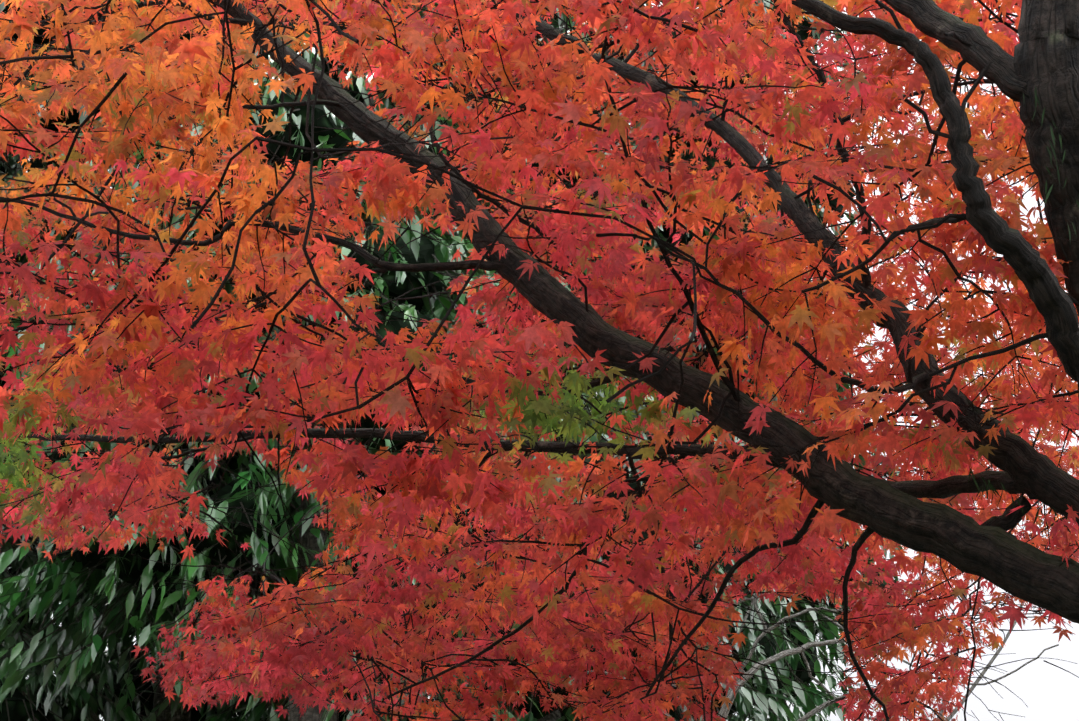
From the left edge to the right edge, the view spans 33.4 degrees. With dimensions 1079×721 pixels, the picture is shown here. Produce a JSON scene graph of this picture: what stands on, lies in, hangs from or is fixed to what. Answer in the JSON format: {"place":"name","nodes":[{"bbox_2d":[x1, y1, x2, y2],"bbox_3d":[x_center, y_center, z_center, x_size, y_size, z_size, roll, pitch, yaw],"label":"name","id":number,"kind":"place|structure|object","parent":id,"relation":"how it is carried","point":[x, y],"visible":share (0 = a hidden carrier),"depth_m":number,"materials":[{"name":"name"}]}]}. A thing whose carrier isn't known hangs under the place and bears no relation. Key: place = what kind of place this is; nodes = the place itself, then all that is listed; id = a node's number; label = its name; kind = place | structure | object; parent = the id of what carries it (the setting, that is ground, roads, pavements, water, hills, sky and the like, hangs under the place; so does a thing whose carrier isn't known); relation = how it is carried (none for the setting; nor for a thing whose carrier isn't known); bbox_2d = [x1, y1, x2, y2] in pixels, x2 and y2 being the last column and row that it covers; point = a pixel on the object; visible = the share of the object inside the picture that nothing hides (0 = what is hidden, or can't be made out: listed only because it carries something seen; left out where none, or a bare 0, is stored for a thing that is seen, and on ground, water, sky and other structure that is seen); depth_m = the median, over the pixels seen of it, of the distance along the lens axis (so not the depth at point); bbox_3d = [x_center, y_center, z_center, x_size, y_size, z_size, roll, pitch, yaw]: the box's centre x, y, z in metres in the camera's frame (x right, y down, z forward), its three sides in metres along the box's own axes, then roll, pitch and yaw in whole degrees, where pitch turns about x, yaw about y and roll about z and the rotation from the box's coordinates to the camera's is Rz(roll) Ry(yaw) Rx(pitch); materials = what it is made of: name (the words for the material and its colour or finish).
{"place":"outdoors","nodes":[
{"label":"outdoors","id":0,"kind":"place"},
{"bbox_2d":[0,0,904,720],"bbox_3d":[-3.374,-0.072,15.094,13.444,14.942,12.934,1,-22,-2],"label":"evergreen trees","id":1,"kind":"object","parent":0,"point":[80,668],"depth_m":10.47,"materials":[{"name":"green plant"}]},
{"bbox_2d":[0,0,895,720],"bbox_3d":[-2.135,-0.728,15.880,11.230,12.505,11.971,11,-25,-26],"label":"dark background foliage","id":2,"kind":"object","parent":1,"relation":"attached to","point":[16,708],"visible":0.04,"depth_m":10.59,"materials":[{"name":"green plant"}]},
{"bbox_2d":[0,0,1078,720],"bbox_3d":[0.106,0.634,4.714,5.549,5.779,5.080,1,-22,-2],"label":"maple tree","id":3,"kind":"object","parent":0,"point":[838,336],"depth_m":3.34,"materials":[{"name":"red plant"}]},
{"bbox_2d":[968,86,1078,526],"bbox_3d":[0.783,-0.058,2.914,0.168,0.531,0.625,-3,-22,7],"label":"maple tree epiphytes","id":4,"kind":"object","parent":3,"relation":"attached to","point":[991,486],"visible":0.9,"depth_m":2.73,"materials":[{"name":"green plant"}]},
{"bbox_2d":[1,0,1078,720],"label":"sky","id":5,"kind":"structure","parent":0,"point":[1050,692],"materials":[{"name":"white"}]},
{"bbox_2d":[920,613,1047,618],"bbox_3d":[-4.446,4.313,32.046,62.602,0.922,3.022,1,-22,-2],"label":"utility wires","id":6,"kind":"object","parent":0,"point":[1023,613],"visible":0.02,"depth_m":31.73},
{"label":"ground","id":7,"kind":"structure","parent":0,"visible":0},
{"bbox_2d":[560,332,1058,720],"bbox_3d":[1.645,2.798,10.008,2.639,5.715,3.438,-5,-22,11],"label":"bare shrub","id":8,"kind":"object","parent":7,"relation":"on","point":[724,711],"visible":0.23,"depth_m":9.09,"materials":[{"name":"grey plant"}]}
]}

